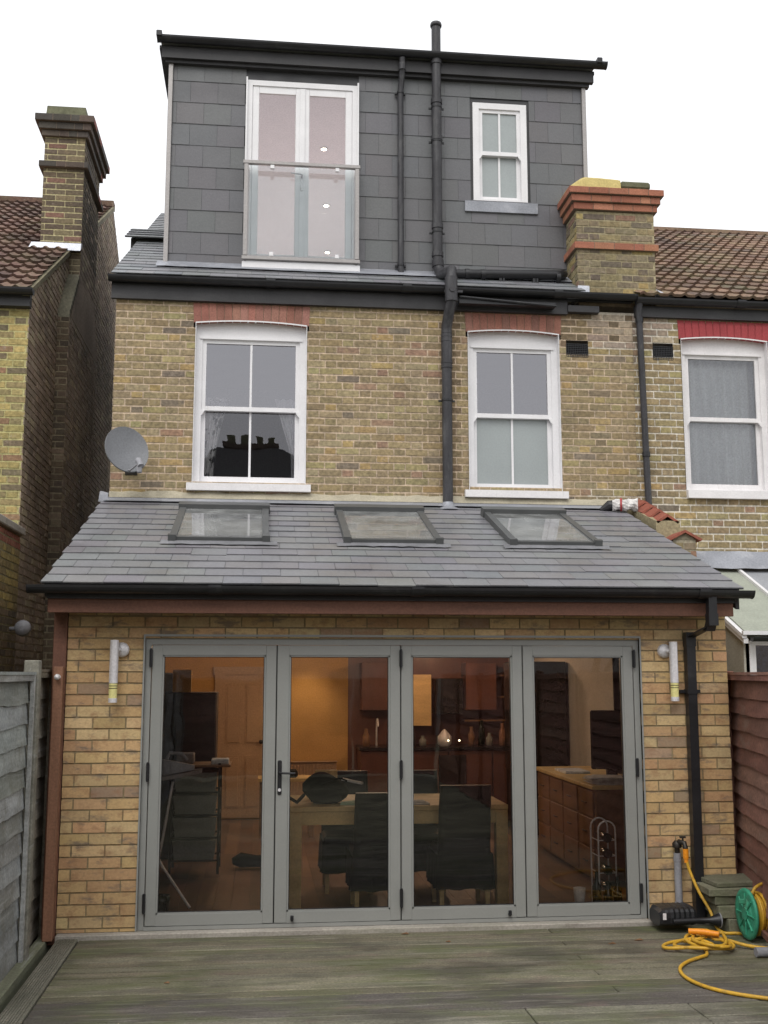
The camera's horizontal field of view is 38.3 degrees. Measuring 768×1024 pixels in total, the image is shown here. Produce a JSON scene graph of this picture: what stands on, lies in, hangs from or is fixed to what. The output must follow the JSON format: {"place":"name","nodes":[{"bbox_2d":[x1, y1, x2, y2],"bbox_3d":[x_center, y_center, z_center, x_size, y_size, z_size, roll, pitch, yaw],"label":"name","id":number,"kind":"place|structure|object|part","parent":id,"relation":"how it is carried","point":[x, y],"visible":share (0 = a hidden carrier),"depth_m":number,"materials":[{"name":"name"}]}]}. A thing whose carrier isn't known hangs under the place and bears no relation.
{"place":"outdoors","nodes":[
{"label":"outdoors","id":0,"kind":"place"},
{"bbox_2d":[290,769,297,777],"bbox_3d":[-1.166,2.995,12.688,0.350,0.079,0.250,1,-8,-6],"label":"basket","id":1,"kind":"object","parent":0,"point":[296,773],"visible":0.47,"depth_m":12.59,"materials":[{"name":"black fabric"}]},
{"bbox_2d":[315,770,336,777],"bbox_3d":[-0.490,2.301,9.377,0.190,0.224,0.090,1,-8,-6],"label":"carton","id":2,"kind":"object","parent":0,"point":[333,773],"visible":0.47,"depth_m":9.39,"materials":[{"name":"brown cardboard"}]},
{"bbox_2d":[0,0,767,261],"label":"sky","id":3,"kind":"structure","parent":0,"point":[679,106],"materials":[{"name":"white"}]},
{"bbox_2d":[159,819,625,910],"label":"indoor floor","id":4,"kind":"structure","parent":0,"point":[202,886],"depth_m":9.75,"materials":[{"name":"brown wood"}]},
{"bbox_2d":[158,894,170,911],"bbox_3d":[-1.679,2.975,8.337,0.140,0.170,0.140,1,-8,-6],"label":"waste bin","id":5,"kind":"object","parent":4,"relation":"on","point":[164,903],"visible":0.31,"depth_m":8.29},
{"bbox_2d":[160,768,201,908],"bbox_3d":[-1.740,2.590,8.813,0.550,1.060,0.360,1,-8,-6],"label":"ironing board","id":6,"kind":"object","parent":4,"relation":"on","point":[179,774],"visible":0.52,"depth_m":8.82,"materials":[{"name":"metal"}]},
{"bbox_2d":[162,751,194,774],"bbox_3d":[-1.657,2.020,8.916,0.260,0.188,0.110,1,-8,-6],"label":"steam iron","id":7,"kind":"object","parent":6,"relation":"on","point":[170,766],"visible":0.95,"depth_m":8.88,"materials":[{"name":"grey plastic"}]},
{"bbox_2d":[160,692,218,858],"bbox_3d":[-2.148,2.679,11.368,0.840,1.635,0.520,1,-8,-6],"label":"tall cupboard","id":8,"kind":"object","parent":4,"relation":"on","point":[190,721],"visible":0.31,"depth_m":11.20,"materials":[{"name":"black wood"}]},
{"bbox_3d":[-2.324,2.632,11.100,0.410,1.580,0.019,1,-8,-6],"label":"door","id":9,"kind":"part","parent":8,"relation":"part of","materials":[{"name":"black wood"}]},
{"bbox_2d":[164,673,172,691],"bbox_3d":[-2.193,1.763,11.456,0.300,0.198,0.200,1,-8,-6],"label":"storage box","id":10,"kind":"object","parent":8,"relation":"on","point":[168,682],"visible":0.27,"depth_m":11.36,"materials":[{"name":"black"}]},
{"bbox_2d":[172,670,191,691],"bbox_3d":[-2.063,1.728,11.323,0.190,0.228,0.060,1,-8,-6],"label":"picture","id":11,"kind":"object","parent":8,"relation":"on","point":[182,680],"visible":1,"depth_m":11.29,"materials":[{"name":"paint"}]},
{"bbox_3d":[-1.912,2.638,11.146,0.400,1.580,0.019,1,-8,-6],"label":"door","id":12,"kind":"part","parent":8,"relation":"part of","materials":[{"name":"black wood"}]},
{"bbox_2d":[168,760,231,874],"bbox_3d":[-1.699,2.808,10.235,0.550,0.980,0.450,1,-8,-6],"label":"storage trolley","id":13,"kind":"object","parent":4,"relation":"on","point":[193,821],"visible":0.78,"depth_m":10.04,"materials":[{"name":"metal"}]},
{"bbox_2d":[176,752,194,763],"bbox_3d":[-1.843,2.289,10.300,0.160,0.094,0.200,1,-8,-6],"label":"box","id":14,"kind":"object","parent":13,"relation":"on","point":[190,757],"visible":0.6,"depth_m":10.21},
{"bbox_2d":[211,758,228,763],"bbox_3d":[-1.520,2.312,10.282,0.160,0.044,0.200,1,-8,-6],"label":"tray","id":15,"kind":"object","parent":13,"relation":"on","point":[220,760],"visible":0.99,"depth_m":10.19,"materials":[{"name":"grey"}]},
{"bbox_2d":[232,852,260,867],"bbox_3d":[-1.248,3.305,10.520,0.391,0.134,0.145,1,-8,-6],"label":"slipper","id":16,"kind":"object","parent":4,"relation":"on","point":[242,860],"visible":0.66,"depth_m":10.46,"materials":[{"name":"black fabric"}]},
{"bbox_2d":[258,775,312,837],"bbox_3d":[-1.119,3.364,12.664,0.650,0.655,0.400,1,-8,-6],"label":"side table","id":17,"kind":"object","parent":4,"relation":"on","point":[300,778],"visible":0.46,"depth_m":12.48,"materials":[{"name":"brown wood"}]},
{"bbox_2d":[318,770,371,893],"bbox_3d":[-0.323,2.755,9.577,0.484,0.965,0.599,1,-8,-6],"label":"dining chair","id":18,"kind":"object","parent":4,"relation":"on","point":[335,841],"visible":0.52,"depth_m":9.32,"materials":[{"name":"fabric"}]},
{"bbox_2d":[345,792,387,906],"bbox_3d":[-0.048,2.658,8.740,0.484,0.915,0.599,1,-8,-6],"label":"dining chair","id":19,"kind":"object","parent":4,"relation":"on","point":[367,861],"visible":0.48,"depth_m":8.52,"materials":[{"name":"leather"}]},
{"bbox_2d":[289,793,508,908],"bbox_3d":[0.078,2.778,9.132,1.740,0.790,0.880,1,-8,-6],"label":"dining table","id":20,"kind":"object","parent":4,"relation":"on","point":[305,810],"visible":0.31,"depth_m":8.75,"materials":[{"name":"brown wood"}]},
{"bbox_2d":[290,772,348,803],"bbox_3d":[-0.590,2.236,8.931,0.632,0.277,0.311,2,-9,-14],"label":"bag","id":21,"kind":"object","parent":20,"relation":"on","point":[322,788],"visible":0.92,"depth_m":8.86,"materials":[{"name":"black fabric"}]},
{"bbox_2d":[341,778,362,783],"bbox_3d":[-0.256,2.181,8.972,0.171,0.045,0.063,-2,-9,12],"label":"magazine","id":22,"kind":"object","parent":21,"relation":"on","point":[354,781],"visible":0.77,"depth_m":8.95,"materials":[{"name":"paper"}]},
{"bbox_2d":[340,800,354,804],"bbox_3d":[-0.257,2.320,8.857,0.170,0.033,0.146,-1,-8,8],"label":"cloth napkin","id":23,"kind":"object","parent":20,"relation":"on","point":[352,802],"visible":0.57,"depth_m":8.80,"materials":[{"name":"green fabric"}]},
{"bbox_2d":[414,800,429,804],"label":"papers","id":24,"kind":"object","parent":20,"relation":"on","point":[419,802],"visible":0.49,"depth_m":8.91,"materials":[{"name":"white paper"}]},
{"bbox_2d":[414,770,445,891],"bbox_3d":[0.303,2.765,9.646,0.484,0.965,0.599,1,-8,-6],"label":"dining chair","id":25,"kind":"object","parent":4,"relation":"on","point":[425,834],"visible":0.18,"depth_m":9.69,"materials":[{"name":"leather"}]},
{"bbox_2d":[355,663,506,803],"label":"kitchen units","id":26,"kind":"object","parent":4,"relation":"on","point":[473,687],"visible":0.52,"depth_m":14.14,"materials":[{"name":"brown wood"}]},
{"bbox_2d":[363,729,369,746],"bbox_3d":[-0.224,2.850,13.979,0.090,0.220,0.090,1,-8,-6],"label":"jar","id":27,"kind":"object","parent":26,"relation":"on","point":[366,739],"visible":1,"depth_m":13.94,"materials":[{"name":"brown ceramic"}]},
{"bbox_3d":[-0.022,3.391,13.800,0.540,0.800,0.040,1,-8,-6],"label":"cupboard door","id":28,"kind":"part","parent":26,"relation":"part of","materials":[{"name":"red wood"}]},
{"bbox_2d":[376,718,378,745],"bbox_3d":[-0.085,2.801,14.093,0.024,0.352,0.204,1,-8,-6],"label":"kitchen tap","id":29,"kind":"object","parent":26,"relation":"on","point":[377,723],"visible":1,"depth_m":14.16,"materials":[{"name":"metal"}]},
{"bbox_2d":[419,736,425,745],"bbox_3d":[0.491,2.906,14.051,0.090,0.130,0.090,1,-8,-6],"label":"jar","id":30,"kind":"object","parent":26,"relation":"on","point":[422,741],"visible":1,"depth_m":14.02,"materials":[{"name":"brown ceramic"}]},
{"bbox_3d":[0.534,3.400,13.861,0.540,0.800,0.040,1,-8,-6],"label":"cupboard door","id":31,"kind":"part","parent":26,"relation":"part of","materials":[{"name":"red wood"}]},
{"bbox_3d":[0.861,3.401,13.867,0.350,0.700,0.019,1,-8,-6],"label":"oven door","id":32,"kind":"part","parent":26,"relation":"part of","materials":[{"name":"black glass"}]},
{"bbox_3d":[1.091,3.409,13.923,0.540,0.800,0.040,1,-8,-6],"label":"cupboard door","id":33,"kind":"part","parent":26,"relation":"part of","materials":[{"name":"red wood"}]},
{"bbox_2d":[468,727,474,745],"bbox_3d":[1.117,2.862,14.128,0.090,0.240,0.090,1,-8,-6],"label":"jar","id":34,"kind":"object","parent":26,"relation":"on","point":[471,737],"visible":1,"depth_m":14.09,"materials":[{"name":"brown ceramic"}]},
{"bbox_2d":[478,720,484,745],"bbox_3d":[1.247,2.824,14.148,0.090,0.320,0.090,1,-8,-6],"label":"bottle","id":35,"kind":"object","parent":26,"relation":"on","point":[481,735],"visible":1,"depth_m":14.11,"materials":[{"name":"black glass"}]},
{"bbox_2d":[486,733,492,745],"bbox_3d":[1.346,2.905,14.147,0.090,0.160,0.090,1,-8,-6],"label":"jar","id":36,"kind":"object","parent":26,"relation":"on","point":[489,740],"visible":1,"depth_m":14.11,"materials":[{"name":"brown ceramic"}]},
{"bbox_3d":[1.647,3.418,13.984,0.540,0.800,0.040,1,-8,-6],"label":"cupboard door","id":37,"kind":"part","parent":26,"relation":"part of","materials":[{"name":"red wood"}]},
{"bbox_2d":[499,723,504,745],"bbox_3d":[1.515,2.848,14.174,0.090,0.280,0.090,1,-8,-6],"label":"jar","id":38,"kind":"object","parent":26,"relation":"on","point":[502,736],"visible":0.92,"depth_m":14.14,"materials":[{"name":"orange ceramic"}]},
{"bbox_2d":[426,784,495,904],"bbox_3d":[0.608,2.643,8.816,0.484,0.965,0.599,1,-8,-6],"label":"dining chair","id":39,"kind":"object","parent":4,"relation":"on","point":[460,856],"visible":0.99,"depth_m":8.60,"materials":[{"name":"fabric"}]},
{"bbox_2d":[504,662,567,834],"bbox_3d":[1.778,2.744,13.004,0.595,1.950,0.650,1,-8,-6],"label":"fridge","id":40,"kind":"object","parent":4,"relation":"on","point":[551,715],"visible":0.47,"depth_m":12.77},
{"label":"door","id":41,"kind":"part","parent":40,"relation":"part of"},
{"bbox_2d":[573,887,584,901],"bbox_3d":[1.527,3.019,8.639,0.094,0.170,0.094,1,-8,-6],"label":"white pot","id":42,"kind":"object","parent":4,"relation":"on","point":[579,894],"visible":0.59,"depth_m":8.61,"materials":[{"name":"ceramic"}]},
{"bbox_2d":[536,766,625,881],"bbox_3d":[2.019,2.961,10.706,0.631,0.815,2.100,1,-8,-6],"label":"sideboard","id":43,"kind":"object","parent":4,"relation":"on","point":[571,807],"visible":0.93,"depth_m":10.22,"materials":[{"name":"brown wood"}]},
{"bbox_2d":[555,768,589,773],"bbox_3d":[1.884,2.591,11.081,0.250,0.024,0.400,1,-8,-6],"label":"book","id":44,"kind":"object","parent":43,"relation":"on","point":[572,770],"visible":1,"depth_m":10.98,"materials":[{"name":"paper"}]},
{"bbox_2d":[583,774,622,784],"bbox_3d":[2.003,2.408,9.964,0.388,0.061,0.394,1,-8,-6],"label":"paper pile","id":45,"kind":"object","parent":43,"relation":"on","point":[596,779],"visible":0.84,"depth_m":9.82,"materials":[{"name":"white paper"}]},
{"bbox_2d":[590,710,622,776],"bbox_3d":[2.121,2.183,10.404,0.400,0.634,0.200,1,-8,-6],"label":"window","id":46,"kind":"structure","parent":43,"relation":"on","point":[605,739],"depth_m":10.34,"materials":[{"name":"black glass"}]},
{"bbox_2d":[592,871,601,901],"bbox_3d":[1.666,2.962,8.663,0.072,0.290,0.070,1,-8,-6],"label":"bottle","id":47,"kind":"object","parent":4,"relation":"on","point":[596,892],"visible":0.62,"depth_m":8.64,"materials":[{"name":"glass"}]},
{"bbox_2d":[590,817,616,901],"bbox_3d":[1.758,2.796,8.861,0.154,0.667,0.214,1,-8,-6],"label":"bottle rack","id":48,"kind":"object","parent":4,"relation":"on","point":[598,855],"visible":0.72,"depth_m":8.80,"materials":[{"name":"metal"}]},
{"bbox_2d":[595,831,611,842],"bbox_3d":[1.756,2.603,8.904,0.070,0.072,0.290,1,-8,-6],"label":"bottle","id":49,"kind":"object","parent":48,"relation":"in","point":[605,837],"visible":0.78,"depth_m":8.77,"materials":[{"name":"black glass"}]},
{"bbox_2d":[596,846,611,857],"bbox_3d":[1.756,2.722,8.886,0.070,0.072,0.290,1,-8,-6],"label":"bottle","id":50,"kind":"object","parent":48,"relation":"in","point":[605,852],"visible":0.88,"depth_m":8.76,"materials":[{"name":"black glass"}]},
{"bbox_2d":[596,863,612,875],"bbox_3d":[1.756,2.851,8.867,0.070,0.072,0.290,1,-8,-6],"label":"bottle","id":51,"kind":"object","parent":48,"relation":"in","point":[605,869],"visible":0.79,"depth_m":8.74,"materials":[{"name":"black glass"}]},
{"bbox_2d":[600,879,612,890],"bbox_3d":[1.756,2.979,8.849,0.070,0.072,0.290,1,-8,-6],"label":"bottle","id":52,"kind":"object","parent":48,"relation":"in","point":[603,884],"visible":0.56,"depth_m":8.76,"materials":[{"name":"black glass"}]},
{"bbox_2d":[603,881,612,900],"bbox_3d":[1.749,2.994,8.637,0.072,0.220,0.070,1,-8,-6],"label":"bottle","id":53,"kind":"object","parent":4,"relation":"on","point":[608,894],"visible":0.56,"depth_m":8.62,"materials":[{"name":"glass"}]},
{"bbox_2d":[613,876,622,900],"bbox_3d":[1.827,2.982,8.658,0.072,0.250,0.070,1,-8,-6],"label":"bottle","id":54,"kind":"object","parent":4,"relation":"on","point":[617,892],"visible":0.6,"depth_m":8.63,"materials":[{"name":"glass"}]},
{"bbox_2d":[437,729,451,745],"bbox_3d":[0.769,2.871,14.087,0.180,0.210,0.180,1,-8,-6],"label":"vase","id":55,"kind":"object","parent":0,"point":[443,736],"visible":1,"depth_m":14.02,"materials":[{"name":"ceramic"}]},
{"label":"ground","id":56,"kind":"structure","parent":0,"visible":0},
{"bbox_2d":[0,514,25,671],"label":"garden wall","id":57,"kind":"structure","parent":56,"relation":"on","point":[11,532],"depth_m":10.61,"materials":[{"name":"brick"}]},
{"bbox_2d":[9,620,30,636],"bbox_3d":[-3.498,1.115,10.611,0.240,0.160,0.149,-1,-8,6],"label":"security light","id":58,"kind":"object","parent":57,"relation":"attached to","point":[21,628],"visible":1,"depth_m":10.55,"materials":[{"name":"grey plastic"}]},
{"bbox_2d":[0,660,51,1013],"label":"garden fence","id":59,"kind":"object","parent":56,"relation":"on","point":[25,702],"visible":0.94,"depth_m":7.31,"materials":[{"name":"wood"}]},
{"bbox_2d":[0,106,118,671],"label":"brick house","id":60,"kind":"structure","parent":56,"relation":"on","point":[59,259],"depth_m":13.18,"materials":[{"name":"brown brick"}]},
{"bbox_2d":[26,491,755,944],"bbox_3d":[-0.221,1.711,11.298,5.393,3.700,6.661,1,-8,-6],"label":"extension","id":61,"kind":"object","parent":56,"relation":"on","point":[274,623],"visible":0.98,"depth_m":8.48,"materials":[{"name":"brick"}]},
{"bbox_2d":[54,674,60,679],"bbox_3d":[-2.372,1.197,8.033,0.043,0.044,0.054,1,-8,-6],"label":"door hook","id":62,"kind":"object","parent":61,"relation":"attached to","point":[57,676],"depth_m":8.01,"materials":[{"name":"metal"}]},
{"bbox_2d":[108,640,128,702],"bbox_3d":[-1.953,1.172,8.154,0.131,0.455,0.116,1,-8,-6],"label":"wall lamp","id":63,"kind":"object","parent":61,"relation":"attached to","point":[118,649],"visible":1,"depth_m":8.11,"materials":[{"name":"metal"}]},
{"bbox_2d":[144,645,276,925],"bbox_3d":[-1.275,2.004,8.217,0.924,2.018,0.065,1,-8,-6],"label":"door panel","id":64,"kind":"structure","parent":61,"relation":"in","point":[152,917],"depth_m":8.18,"materials":[{"name":"grey metal"}]},
{"bbox_2d":[214,667,263,817],"bbox_3d":[-1.810,2.938,14.157,0.770,1.900,0.125,1,-8,-6],"label":"inner door","id":65,"kind":"structure","parent":61,"relation":"in","point":[240,689],"depth_m":14.18,"materials":[{"name":"brown wood"}]},
{"bbox_2d":[290,761,337,794],"bbox_3d":[-0.958,3.483,14.155,0.720,0.580,0.090,1,-8,-6],"label":"radiator","id":66,"kind":"object","parent":61,"relation":"attached to","point":[305,767],"visible":0.39,"depth_m":14.16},
{"bbox_2d":[274,645,400,922],"bbox_3d":[-0.340,2.015,8.288,0.934,2.018,0.128,1,-8,-6],"label":"door panel","id":67,"kind":"structure","parent":61,"relation":"in","point":[282,913],"depth_m":8.28,"materials":[{"name":"grey metal"}]},
{"bbox_2d":[401,646,525,919],"bbox_3d":[0.598,2.032,8.403,0.941,2.018,0.103,1,-8,-6],"label":"door panel","id":68,"kind":"structure","parent":61,"relation":"in","point":[517,908],"depth_m":8.38,"materials":[{"name":"grey metal"}]},
{"bbox_2d":[522,646,639,916],"bbox_3d":[1.506,2.049,8.522,0.875,2.018,0.065,1,-8,-6],"label":"door panel","id":69,"kind":"structure","parent":61,"relation":"in","point":[631,905],"depth_m":8.49,"materials":[{"name":"grey metal"}]},
{"bbox_2d":[600,498,637,511],"bbox_3d":[2.392,-0.067,11.278,0.385,0.145,0.148,-1,-8,10],"label":"vent pipe","id":70,"kind":"object","parent":61,"relation":"on","point":[620,504],"visible":1,"depth_m":11.24,"materials":[{"name":"white plastic"}]},
{"bbox_2d":[657,642,678,700],"bbox_3d":[2.214,1.239,8.612,0.131,0.455,0.116,1,-8,-6],"label":"wall lamp","id":71,"kind":"object","parent":61,"relation":"attached to","point":[670,651],"visible":1,"depth_m":8.58,"materials":[{"name":"metal"}]},
{"bbox_2d":[679,597,718,923],"bbox_3d":[2.419,1.873,8.405,0.167,2.440,0.392,2,-8,-11],"label":"downpipe","id":72,"kind":"object","parent":61,"relation":"attached to","point":[690,691],"visible":0.93,"depth_m":8.49,"materials":[{"name":"black plastic"}]},
{"bbox_2d":[108,30,673,510],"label":"brick house","id":73,"kind":"structure","parent":56,"relation":"on","point":[346,358],"depth_m":11.90,"materials":[{"name":"brown brick"}]},
{"bbox_2d":[105,427,148,474],"bbox_3d":[-2.479,-0.580,10.709,0.399,0.495,0.622,1,-8,-6],"label":"satellite dish","id":74,"kind":"object","parent":73,"relation":"attached to","point":[126,451],"visible":1,"depth_m":10.66,"materials":[{"name":"grey plastic"}]},
{"bbox_2d":[204,397,229,476],"bbox_3d":[-1.736,-0.710,11.331,0.304,0.960,0.036,1,-8,-6],"label":"curtain","id":75,"kind":"object","parent":73,"relation":"hanging from","point":[213,422],"visible":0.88,"depth_m":11.35,"materials":[{"name":"white fabric"}]},
{"bbox_2d":[186,320,310,492],"bbox_3d":[-1.361,-1.079,11.277,1.235,1.785,0.225,1,-8,-6],"label":"window","id":76,"kind":"structure","parent":73,"relation":"in","point":[247,334],"depth_m":11.33,"materials":[{"name":"white paint"}]},
{"bbox_2d":[275,399,294,477],"bbox_3d":[-0.988,-0.698,11.413,0.291,0.960,0.030,1,-8,-6],"label":"curtain","id":77,"kind":"object","parent":73,"relation":"hanging from","point":[288,422],"visible":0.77,"depth_m":11.44,"materials":[{"name":"white fabric"}]},
{"bbox_2d":[241,159,359,264],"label":"juliet balcony","id":78,"kind":"structure","parent":73,"relation":"attached to","point":[272,165],"depth_m":11.88,"materials":[{"name":"clear glass"}]},
{"bbox_2d":[395,56,405,271],"bbox_3d":[0.186,-3.732,12.120,0.120,2.618,0.162,1,-8,-6],"label":"downpipe","id":79,"kind":"object","parent":73,"relation":"attached to","point":[400,265],"visible":0.79,"depth_m":12.14,"materials":[{"name":"black plastic"}]},
{"bbox_2d":[428,20,567,508],"bbox_3d":[1.248,-2.729,11.833,1.579,5.600,0.718,1,-8,-6],"label":"soil pipe","id":80,"kind":"object","parent":73,"relation":"attached to","point":[450,274],"visible":0.94,"depth_m":11.92,"materials":[{"name":"black plastic"}]},
{"bbox_2d":[458,295,555,309],"bbox_3d":[1.282,-2.178,11.539,1.022,0.093,0.129,1,-8,-6],"label":"waste pipe","id":81,"kind":"object","parent":73,"relation":"attached to","point":[488,302],"visible":1,"depth_m":11.50,"materials":[{"name":"black plastic"}]},
{"bbox_2d":[464,329,568,498],"bbox_3d":[1.355,-1.026,11.574,1.080,1.805,0.225,1,-8,-6],"label":"window","id":82,"kind":"structure","parent":73,"relation":"in","point":[506,450],"depth_m":11.62,"materials":[{"name":"white paint"}]},
{"bbox_2d":[627,500,701,556],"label":"party parapet","id":83,"kind":"structure","parent":56,"relation":"on","point":[667,526],"depth_m":10.68,"materials":[{"name":"tile"}]},
{"bbox_2d":[632,226,767,640],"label":"brick house","id":84,"kind":"structure","parent":56,"relation":"on","point":[714,282],"depth_m":11.83,"materials":[{"name":"brown brick"}]},
{"bbox_2d":[635,303,651,504],"bbox_3d":[2.728,-1.068,11.607,0.113,2.330,0.118,1,-8,-6],"label":"downpipe","id":85,"kind":"object","parent":84,"relation":"attached to","point":[643,406],"visible":0.89,"depth_m":11.61,"materials":[{"name":"black plastic"}]},
{"bbox_2d":[688,360,756,484],"bbox_3d":[3.627,-0.986,11.998,0.940,1.580,0.040,1,-8,-6],"label":"curtain","id":86,"kind":"object","parent":84,"relation":"hanging from","point":[723,453],"visible":0.62,"depth_m":12.00,"materials":[{"name":"white fabric"}]},
{"bbox_2d":[679,337,767,499],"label":"window","id":87,"kind":"structure","parent":84,"relation":"in","point":[711,349],"depth_m":11.90,"materials":[{"name":"white paint"}]},
{"bbox_2d":[696,551,767,671],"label":"lean to","id":88,"kind":"object","parent":56,"relation":"on","point":[749,617],"visible":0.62,"depth_m":10.32,"materials":[{"name":"white paint"}]},
{"bbox_2d":[748,641,767,671],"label":"window","id":89,"kind":"structure","parent":88,"relation":"in","point":[758,650],"depth_m":9.89,"materials":[{"name":"white paint"}]},
{"bbox_2d":[727,671,767,941],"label":"garden fence","id":90,"kind":"object","parent":56,"relation":"on","point":[748,706],"visible":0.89,"depth_m":8.19,"materials":[{"name":"brown wood"}]},
{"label":"deck base","id":91,"kind":"structure","parent":56,"relation":"on","visible":0},
{"bbox_2d":[0,939,77,1023],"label":"deck edge","id":92,"kind":"object","parent":91,"relation":"on","point":[19,1007],"visible":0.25,"depth_m":6.71,"materials":[{"name":"grey wood"}]},
{"bbox_2d":[23,924,767,1023],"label":"deck","id":93,"kind":"structure","parent":91,"relation":"on","point":[564,976],"depth_m":6.81,"materials":[{"name":"grey wood"}]},
{"bbox_2d":[55,918,709,941],"bbox_3d":[0.225,3.116,8.205,5.160,0.122,0.218,1,-8,-6],"label":"stone step","id":94,"kind":"object","parent":93,"relation":"on","point":[288,931],"visible":0.15,"depth_m":8.07,"materials":[{"name":"grey stone"}]},
{"bbox_2d":[672,836,687,902],"bbox_3d":[2.253,2.754,8.379,0.070,0.590,0.135,8,-12,-44],"label":"garden tap","id":95,"kind":"object","parent":94,"relation":"on","point":[678,844],"visible":0.92,"depth_m":8.38,"materials":[{"name":"grey metal"}]},
{"bbox_2d":[649,902,722,927],"bbox_3d":[2.215,2.967,8.156,0.431,0.138,0.358,1,-8,-6],"label":"foot pump","id":96,"kind":"object","parent":93,"relation":"on","point":[671,913],"visible":1,"depth_m":8.06,"materials":[{"name":"black plastic"}]},
{"bbox_2d":[661,849,767,1000],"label":"garden hose","id":97,"kind":"object","parent":93,"relation":"on","point":[697,936],"visible":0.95,"depth_m":7.57,"materials":[{"name":"yellow plastic"}]},
{"bbox_2d":[705,910,740,931],"bbox_3d":[2.834,3.042,8.274,0.740,0.100,0.400,1,-8,-9],"label":"timber slab","id":98,"kind":"object","parent":93,"relation":"on","point":[730,924],"depth_m":8.03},
{"bbox_2d":[705,901,735,918],"bbox_3d":[2.817,2.945,8.266,0.780,0.085,0.400,0,-8,-2],"label":"timber slab","id":99,"kind":"object","parent":98,"relation":"on","point":[726,911],"depth_m":8.06,"materials":[{"name":"grey wood"}]},
{"bbox_2d":[700,891,735,904],"bbox_3d":[2.791,2.878,8.324,0.800,0.060,0.360,1,-8,-8],"label":"timber slab","id":100,"kind":"object","parent":99,"relation":"on","point":[722,900],"depth_m":8.11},
{"bbox_2d":[696,882,752,896],"bbox_3d":[2.784,2.815,8.302,0.840,0.055,0.380,0,-8,-3],"label":"timber slab","id":101,"kind":"object","parent":100,"relation":"on","point":[709,890],"depth_m":8.10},
{"bbox_2d":[701,873,752,887],"bbox_3d":[2.808,2.777,8.371,0.800,0.035,0.340,2,-8,-11],"label":"timber slab","id":102,"kind":"object","parent":101,"relation":"on","point":[730,880],"depth_m":8.25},
{"bbox_2d":[735,882,767,956],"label":"hose reel","id":103,"kind":"object","parent":93,"relation":"on","point":[751,918],"visible":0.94,"depth_m":7.78,"materials":[{"name":"green plastic"}]}
]}

